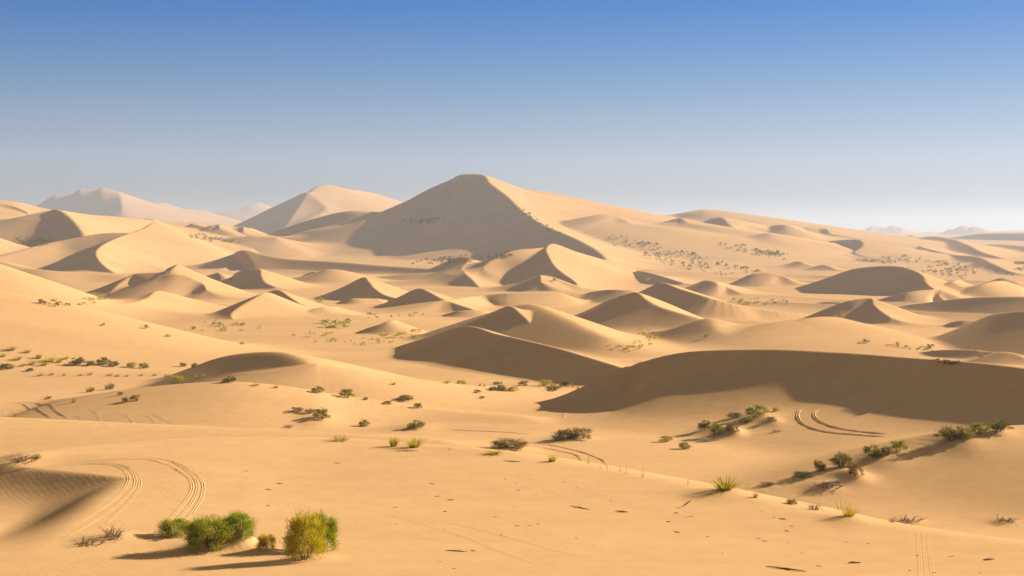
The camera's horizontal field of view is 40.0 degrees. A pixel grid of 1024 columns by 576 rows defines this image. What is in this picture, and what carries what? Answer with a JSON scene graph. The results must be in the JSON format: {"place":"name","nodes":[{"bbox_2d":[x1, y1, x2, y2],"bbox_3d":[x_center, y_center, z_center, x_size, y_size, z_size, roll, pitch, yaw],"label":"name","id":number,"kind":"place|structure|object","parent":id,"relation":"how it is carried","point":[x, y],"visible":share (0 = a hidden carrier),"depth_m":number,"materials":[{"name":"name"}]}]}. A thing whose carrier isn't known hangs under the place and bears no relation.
{"place":"outdoors","nodes":[
{"label":"outdoors","id":0,"kind":"place"},
{"bbox_2d":[0,174,1023,575],"bbox_3d":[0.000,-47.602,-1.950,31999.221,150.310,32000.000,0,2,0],"label":"desert ground","id":1,"kind":"structure","parent":0,"point":[508,320],"depth_m":129.48,"materials":[{"name":"beige sand"}]},
{"bbox_2d":[0,363,13,368],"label":"desert shrub","id":2,"kind":"object","parent":1,"relation":"on","point":[4,365],"visible":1,"depth_m":202.23,"materials":[{"name":"green plant"}]},
{"bbox_2d":[6,346,16,350],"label":"grass tuft","id":3,"kind":"object","parent":1,"relation":"on","point":[11,348],"visible":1,"depth_m":212.91,"materials":[{"name":"yellow plant"}]},
{"bbox_2d":[3,453,42,462],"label":"dead branch","id":4,"kind":"object","parent":1,"relation":"on","point":[19,459],"visible":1,"depth_m":54.87,"materials":[{"name":"brown plant"}]},
{"bbox_2d":[28,451,45,458],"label":"grass tuft","id":5,"kind":"object","parent":1,"relation":"on","point":[35,456],"visible":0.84,"depth_m":55.56,"materials":[{"name":"plant"}]},
{"bbox_2d":[5,402,69,418],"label":"tyre track","id":6,"kind":"structure","parent":1,"relation":"on","point":[53,408],"depth_m":125.76,"materials":[{"name":"beige sand"}]},
{"bbox_2d":[42,357,55,361],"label":"grass tuft","id":7,"kind":"object","parent":1,"relation":"on","point":[48,360],"visible":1,"depth_m":208.76,"materials":[{"name":"yellow plant"}]},
{"bbox_2d":[1,409,105,423],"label":"tyre track","id":8,"kind":"structure","parent":1,"relation":"on","point":[79,417],"depth_m":119.53,"materials":[{"name":"beige sand"}]},
{"bbox_2d":[0,463,141,535],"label":"tyre track","id":9,"kind":"structure","parent":1,"relation":"on","point":[136,477],"depth_m":47.89,"materials":[{"name":"beige sand"}]},
{"bbox_2d":[68,357,86,365],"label":"desert shrub","id":10,"kind":"object","parent":1,"relation":"on","point":[76,361],"visible":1,"depth_m":208.09,"materials":[{"name":"green plant"}]},
{"bbox_2d":[72,535,107,546],"bbox_3d":[-11.663,6.984,38.911,1.121,0.278,0.734,-1,2,-16],"label":"dead branch","id":11,"kind":"object","parent":1,"relation":"on","point":[83,543],"visible":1,"depth_m":38.87,"materials":[{"name":"brown wood"}]},
{"bbox_2d":[85,387,94,391],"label":"dry shrub","id":12,"kind":"object","parent":1,"relation":"on","point":[91,389],"visible":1,"depth_m":166.12,"materials":[{"name":"brown plant"}]},
{"bbox_2d":[86,360,94,365],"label":"desert shrub","id":13,"kind":"object","parent":1,"relation":"on","point":[90,362],"visible":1,"depth_m":208.35,"materials":[{"name":"green plant"}]},
{"bbox_2d":[0,457,205,533],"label":"tyre track","id":14,"kind":"structure","parent":1,"relation":"on","point":[189,494],"depth_m":49.89,"materials":[{"name":"beige sand"}]},
{"bbox_2d":[96,357,111,364],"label":"desert shrub","id":15,"kind":"object","parent":1,"relation":"on","point":[104,361],"visible":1,"depth_m":209.84,"materials":[{"name":"green plant"}]},
{"bbox_2d":[104,383,113,389],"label":"dry shrub","id":16,"kind":"object","parent":1,"relation":"on","point":[110,386],"visible":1,"depth_m":169.84,"materials":[{"name":"brown plant"}]},
{"bbox_2d":[107,361,119,365],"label":"desert shrub","id":17,"kind":"object","parent":1,"relation":"on","point":[115,363],"visible":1,"depth_m":209.16,"materials":[{"name":"green plant"}]},
{"bbox_2d":[100,523,127,539],"bbox_3d":[-11.316,6.864,39.654,1.031,0.393,0.748,0,2,4],"label":"dead branch","id":18,"kind":"object","parent":1,"relation":"on","point":[110,533],"visible":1,"depth_m":39.53,"materials":[{"name":"brown wood"}]},
{"bbox_2d":[125,362,137,367],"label":"desert shrub","id":19,"kind":"object","parent":1,"relation":"on","point":[133,364],"visible":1,"depth_m":209.46,"materials":[{"name":"yellow plant"}]},
{"bbox_2d":[128,394,139,400],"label":"dry shrub","id":20,"kind":"object","parent":1,"relation":"on","point":[134,397],"visible":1,"depth_m":123.63,"materials":[{"name":"brown plant"}]},
{"bbox_2d":[138,362,149,367],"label":"desert shrub","id":21,"kind":"object","parent":1,"relation":"on","point":[144,366],"visible":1,"depth_m":209.10,"materials":[{"name":"green plant"}]},
{"bbox_2d":[119,413,174,425],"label":"tyre track","id":22,"kind":"structure","parent":1,"relation":"on","point":[141,424],"depth_m":116.26,"materials":[{"name":"beige sand"}]},
{"bbox_2d":[154,516,190,537],"bbox_3d":[-9.731,6.877,40.518,1.318,0.610,1.194,1,3,24],"label":"desert shrub","id":23,"kind":"object","parent":1,"relation":"on","point":[178,522],"visible":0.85,"depth_m":40.34,"materials":[{"name":"green plant"}]},
{"bbox_2d":[170,374,184,382],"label":"desert shrub","id":24,"kind":"object","parent":1,"relation":"on","point":[177,378],"visible":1,"depth_m":158.38,"materials":[{"name":"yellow plant"}]},
{"bbox_2d":[179,512,243,550],"bbox_3d":[-8.143,6.545,37.887,1.808,1.021,1.637,2,3,39],"label":"desert shrub","id":25,"kind":"object","parent":1,"relation":"on","point":[195,532],"visible":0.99,"depth_m":37.71,"materials":[{"name":"green plant"}]},
{"bbox_2d":[222,376,236,382],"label":"desert shrub","id":26,"kind":"object","parent":1,"relation":"on","point":[229,380],"visible":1,"depth_m":129.99,"materials":[{"name":"green plant"}]},
{"bbox_2d":[220,510,259,541],"bbox_3d":[-7.441,6.438,38.231,1.192,0.861,1.094,1,2,12],"label":"desert shrub","id":27,"kind":"object","parent":1,"relation":"on","point":[245,521],"visible":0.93,"depth_m":38.13,"materials":[{"name":"green plant"}]},
{"bbox_2d":[254,532,277,549],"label":"desert shrub","id":28,"kind":"object","parent":1,"relation":"on","point":[262,542],"visible":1,"depth_m":37.55,"materials":[{"name":"yellow plant"}]},
{"bbox_2d":[291,407,304,412],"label":"dry shrub","id":29,"kind":"object","parent":1,"relation":"on","point":[299,408],"visible":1,"depth_m":120.37,"materials":[{"name":"brown plant"}]},
{"bbox_2d":[278,510,331,562],"bbox_3d":[-5.355,6.334,36.087,1.608,1.433,1.254,-2,3,-34],"label":"desert shrub","id":30,"kind":"object","parent":1,"relation":"on","point":[302,527],"visible":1,"depth_m":35.91,"materials":[{"name":"yellow plant"}]},
{"bbox_2d":[311,385,325,392],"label":"desert shrub","id":31,"kind":"object","parent":1,"relation":"on","point":[317,389],"visible":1,"depth_m":128.73,"materials":[{"name":"green plant"}]},
{"bbox_2d":[312,407,331,419],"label":"desert shrub","id":32,"kind":"object","parent":1,"relation":"on","point":[323,413],"visible":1,"depth_m":118.63,"materials":[{"name":"green plant"}]},
{"bbox_2d":[309,510,340,550],"bbox_3d":[-5.117,6.585,38.000,0.984,1.345,1.116,-1,3,-31],"label":"desert shrub","id":33,"kind":"object","parent":1,"relation":"on","point":[330,529],"visible":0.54,"depth_m":37.91,"materials":[{"name":"green plant"}]},
{"bbox_2d":[324,319,351,327],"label":"scrub bush","id":34,"kind":"object","parent":1,"relation":"on","point":[345,321],"visible":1,"depth_m":346.04,"materials":[{"name":"green plant"}]},
{"bbox_2d":[329,434,352,440],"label":"grass tuft","id":35,"kind":"object","parent":1,"relation":"on","point":[340,438],"visible":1,"depth_m":62.49,"materials":[{"name":"plant"}]},
{"bbox_2d":[338,387,355,397],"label":"desert shrub","id":36,"kind":"object","parent":1,"relation":"on","point":[345,391],"visible":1,"depth_m":129.89,"materials":[{"name":"green plant"}]},
{"bbox_2d":[358,420,370,426],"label":"desert shrub","id":37,"kind":"object","parent":1,"relation":"on","point":[365,422],"visible":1,"depth_m":118.97,"materials":[{"name":"green plant"}]},
{"bbox_2d":[378,332,391,338],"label":"scrub bush","id":38,"kind":"object","parent":1,"relation":"on","point":[383,334],"visible":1,"depth_m":299.38,"materials":[{"name":"yellow plant"}]},
{"bbox_2d":[384,436,400,446],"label":"grass tuft","id":39,"kind":"object","parent":1,"relation":"on","point":[392,443],"visible":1,"depth_m":60.71,"materials":[{"name":"yellow plant"}]},
{"bbox_2d":[394,332,405,337],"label":"scrub bush","id":40,"kind":"object","parent":1,"relation":"on","point":[399,333],"visible":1,"depth_m":305.67,"materials":[{"name":"yellow plant"}]},
{"bbox_2d":[398,394,412,399],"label":"desert shrub","id":41,"kind":"object","parent":1,"relation":"on","point":[406,397],"visible":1,"depth_m":135.77,"materials":[{"name":"green plant"}]},
{"bbox_2d":[401,435,426,447],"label":"grass tuft","id":42,"kind":"object","parent":1,"relation":"on","point":[412,444],"visible":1,"depth_m":60.32,"materials":[{"name":"yellow plant"}]},
{"bbox_2d":[405,419,425,429],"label":"desert shrub","id":43,"kind":"object","parent":1,"relation":"on","point":[418,425],"visible":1,"depth_m":115.54,"materials":[{"name":"green plant"}]},
{"bbox_2d":[381,512,576,562],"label":"tyre track","id":44,"kind":"structure","parent":1,"relation":"on","point":[486,544],"depth_m":40.25,"materials":[{"name":"beige sand"}]},
{"bbox_2d":[448,429,529,434],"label":"tyre track","id":45,"kind":"structure","parent":1,"relation":"on","point":[489,431],"depth_m":114.62,"materials":[{"name":"beige sand"}]},
{"bbox_2d":[481,449,505,454],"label":"grass tuft","id":46,"kind":"object","parent":1,"relation":"on","point":[492,453],"visible":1,"depth_m":57.80,"materials":[{"name":"yellow plant"}]},
{"bbox_2d":[490,439,508,447],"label":"desert shrub","id":47,"kind":"object","parent":1,"relation":"on","point":[500,443],"visible":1,"depth_m":99.77,"materials":[{"name":"green plant"}]},
{"bbox_2d":[497,384,510,390],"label":"desert shrub","id":48,"kind":"object","parent":1,"relation":"on","point":[502,388],"visible":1,"depth_m":151.57,"materials":[{"name":"green plant"}]},
{"bbox_2d":[508,386,519,390],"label":"desert shrub","id":49,"kind":"object","parent":1,"relation":"on","point":[513,388],"visible":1,"depth_m":151.90,"materials":[{"name":"yellow plant"}]},
{"bbox_2d":[506,439,528,449],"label":"dry shrub","id":50,"kind":"object","parent":1,"relation":"on","point":[518,443],"visible":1,"depth_m":99.94,"materials":[{"name":"brown plant"}]},
{"bbox_2d":[14,207,1023,304],"bbox_3d":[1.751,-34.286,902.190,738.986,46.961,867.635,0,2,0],"label":"distant scrub","id":51,"kind":"object","parent":1,"relation":"on","point":[530,216],"visible":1,"depth_m":1035.77,"materials":[{"name":"green plant"}]},
{"bbox_2d":[516,380,528,385],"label":"dry shrub","id":52,"kind":"object","parent":1,"relation":"on","point":[520,383],"visible":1,"depth_m":175.63,"materials":[{"name":"brown plant"}]},
{"bbox_2d":[537,378,552,385],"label":"desert shrub","id":53,"kind":"object","parent":1,"relation":"on","point":[545,381],"visible":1,"depth_m":175.43,"materials":[{"name":"yellow plant"}]},
{"bbox_2d":[547,454,557,461],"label":"grass tuft","id":54,"kind":"object","parent":1,"relation":"on","point":[552,458],"visible":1,"depth_m":55.97,"materials":[{"name":"yellow plant"}]},
{"bbox_2d":[545,385,562,391],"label":"desert shrub","id":55,"kind":"object","parent":1,"relation":"on","point":[551,387],"visible":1,"depth_m":157.45,"materials":[{"name":"green plant"}]},
{"bbox_2d":[557,395,566,418],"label":"tyre track","id":56,"kind":"structure","parent":1,"relation":"on","point":[563,407],"depth_m":134.74,"materials":[{"name":"beige sand"}]},
{"bbox_2d":[551,428,577,440],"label":"desert shrub","id":57,"kind":"object","parent":1,"relation":"on","point":[560,433],"visible":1,"depth_m":107.39,"materials":[{"name":"green plant"}]},
{"bbox_2d":[558,379,573,385],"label":"desert shrub","id":58,"kind":"object","parent":1,"relation":"on","point":[566,382],"visible":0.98,"depth_m":173.83,"materials":[{"name":"green plant"}]},
{"bbox_2d":[529,442,611,470],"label":"tyre track","id":59,"kind":"structure","parent":1,"relation":"on","point":[609,468],"depth_m":98.57,"materials":[{"name":"beige sand"}]},
{"bbox_2d":[568,427,591,439],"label":"dry shrub","id":60,"kind":"object","parent":1,"relation":"on","point":[576,431],"visible":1,"depth_m":107.73,"materials":[{"name":"brown plant"}]},
{"bbox_2d":[657,435,673,441],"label":"desert shrub","id":61,"kind":"object","parent":1,"relation":"on","point":[667,439],"visible":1,"depth_m":107.17,"materials":[{"name":"yellow plant"}]},
{"bbox_2d":[678,442,691,448],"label":"desert shrub","id":62,"kind":"object","parent":1,"relation":"on","point":[682,445],"visible":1,"depth_m":102.61,"materials":[{"name":"green plant"}]},
{"bbox_2d":[696,420,710,429],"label":"desert shrub","id":63,"kind":"object","parent":1,"relation":"on","point":[704,425],"visible":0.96,"depth_m":111.52,"materials":[{"name":"green plant"}]},
{"bbox_2d":[707,422,726,434],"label":"desert shrub","id":64,"kind":"object","parent":1,"relation":"on","point":[716,426],"visible":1,"depth_m":108.84,"materials":[{"name":"green plant"}]},
{"bbox_2d":[703,475,741,490],"bbox_3d":[7.282,6.648,47.920,1.711,0.486,1.396,0,2,-3],"label":"grass tuft","id":65,"kind":"object","parent":1,"relation":"on","point":[723,486],"visible":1,"depth_m":47.83,"materials":[{"name":"yellow plant"}]},
{"bbox_2d":[725,422,739,432],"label":"dry shrub","id":66,"kind":"object","parent":1,"relation":"on","point":[729,427],"visible":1,"depth_m":108.26,"materials":[{"name":"brown plant"}]},
{"bbox_2d":[726,412,741,417],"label":"desert shrub","id":67,"kind":"object","parent":1,"relation":"on","point":[737,415],"visible":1,"depth_m":115.52,"materials":[{"name":"green plant"}]},
{"bbox_2d":[738,416,755,422],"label":"desert shrub","id":68,"kind":"object","parent":1,"relation":"on","point":[745,419],"visible":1,"depth_m":112.70,"materials":[{"name":"green plant"}]},
{"bbox_2d":[744,404,769,415],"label":"desert shrub","id":69,"kind":"object","parent":1,"relation":"on","point":[750,409],"visible":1,"depth_m":114.20,"materials":[{"name":"green plant"}]},
{"bbox_2d":[759,481,775,485],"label":"dry shrub","id":70,"kind":"object","parent":1,"relation":"on","point":[767,483],"visible":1,"depth_m":82.16,"materials":[{"name":"brown plant"}]},
{"bbox_2d":[773,406,780,411],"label":"desert shrub","id":71,"kind":"object","parent":1,"relation":"on","point":[776,408],"visible":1,"depth_m":115.94,"materials":[{"name":"yellow plant"}]},
{"bbox_2d":[766,566,805,571],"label":"dry twig","id":72,"kind":"object","parent":1,"relation":"on","point":[786,568],"visible":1,"depth_m":35.00,"materials":[{"name":"brown wood"}]},
{"bbox_2d":[786,499,797,504],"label":"dry shrub","id":73,"kind":"object","parent":1,"relation":"on","point":[790,501],"visible":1,"depth_m":46.56,"materials":[{"name":"brown plant"}]},
{"bbox_2d":[792,471,813,478],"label":"desert shrub","id":74,"kind":"object","parent":1,"relation":"on","point":[801,473],"visible":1,"depth_m":82.62,"materials":[{"name":"green plant"}]},
{"bbox_2d":[803,502,822,510],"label":"dead branch","id":75,"kind":"object","parent":1,"relation":"on","point":[812,507],"visible":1,"depth_m":45.53,"materials":[{"name":"brown wood"}]},
{"bbox_2d":[813,460,826,471],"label":"desert shrub","id":76,"kind":"object","parent":1,"relation":"on","point":[817,464],"visible":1,"depth_m":83.86,"materials":[{"name":"green plant"}]},
{"bbox_2d":[814,479,849,488],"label":"dead branch","id":77,"kind":"object","parent":1,"relation":"on","point":[832,486],"visible":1,"depth_m":79.77,"materials":[{"name":"brown wood"}]},
{"bbox_2d":[795,408,888,436],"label":"tyre track","id":78,"kind":"structure","parent":1,"relation":"on","point":[797,416],"depth_m":107.27,"materials":[{"name":"beige sand"}]},
{"bbox_2d":[827,451,856,467],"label":"desert shrub","id":79,"kind":"object","parent":1,"relation":"on","point":[842,457],"visible":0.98,"depth_m":84.27,"materials":[{"name":"green plant"}]},
{"bbox_2d":[839,506,859,516],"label":"grass tuft","id":80,"kind":"object","parent":1,"relation":"on","point":[848,512],"visible":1,"depth_m":43.53,"materials":[{"name":"yellow plant"}]},
{"bbox_2d":[847,462,864,476],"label":"dry shrub","id":81,"kind":"object","parent":1,"relation":"on","point":[852,471],"visible":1,"depth_m":81.19,"materials":[{"name":"brown plant"}]},
{"bbox_2d":[862,443,882,457],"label":"desert shrub","id":82,"kind":"object","parent":1,"relation":"on","point":[869,450],"visible":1,"depth_m":85.07,"materials":[{"name":"green plant"}]},
{"bbox_2d":[879,445,893,455],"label":"desert shrub","id":83,"kind":"object","parent":1,"relation":"on","point":[887,451],"visible":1,"depth_m":85.10,"materials":[{"name":"green plant"}]},
{"bbox_2d":[886,439,907,451],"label":"desert shrub","id":84,"kind":"object","parent":1,"relation":"on","point":[897,445],"visible":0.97,"depth_m":85.94,"materials":[{"name":"green plant"}]},
{"bbox_2d":[873,365,925,393],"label":"tyre track","id":85,"kind":"structure","parent":1,"relation":"on","point":[917,369],"depth_m":116.18,"materials":[{"name":"brown sand"}]},
{"bbox_2d":[896,514,925,522],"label":"dead branch","id":86,"kind":"object","parent":1,"relation":"on","point":[905,518],"visible":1,"depth_m":72.24,"materials":[{"name":"brown wood"}]},
{"bbox_2d":[916,534,934,575],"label":"tyre track","id":87,"kind":"structure","parent":1,"relation":"on","point":[928,559],"depth_m":37.62,"materials":[{"name":"beige sand"}]},
{"bbox_2d":[933,425,973,441],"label":"desert shrub","id":88,"kind":"object","parent":1,"relation":"on","point":[948,433],"visible":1,"depth_m":86.33,"materials":[{"name":"green plant"}]},
{"bbox_2d":[957,427,976,438],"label":"desert shrub","id":89,"kind":"object","parent":1,"relation":"on","point":[968,433],"visible":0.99,"depth_m":86.50,"materials":[{"name":"green plant"}]},
{"bbox_2d":[967,422,988,433],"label":"desert shrub","id":90,"kind":"object","parent":1,"relation":"on","point":[977,426],"visible":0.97,"depth_m":87.43,"materials":[{"name":"green plant"}]},
{"bbox_2d":[985,419,1015,432],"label":"desert shrub","id":91,"kind":"object","parent":1,"relation":"on","point":[1000,427],"visible":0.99,"depth_m":87.62,"materials":[{"name":"green plant"}]},
{"bbox_2d":[994,514,1022,522],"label":"dead branch","id":92,"kind":"object","parent":1,"relation":"on","point":[1008,520],"visible":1,"depth_m":72.24,"materials":[{"name":"brown wood"}]},
{"bbox_2d":[0,0,1023,230],"label":"sky","id":93,"kind":"structure","parent":0,"point":[851,114],"materials":[{"name":"blue"}]}
]}

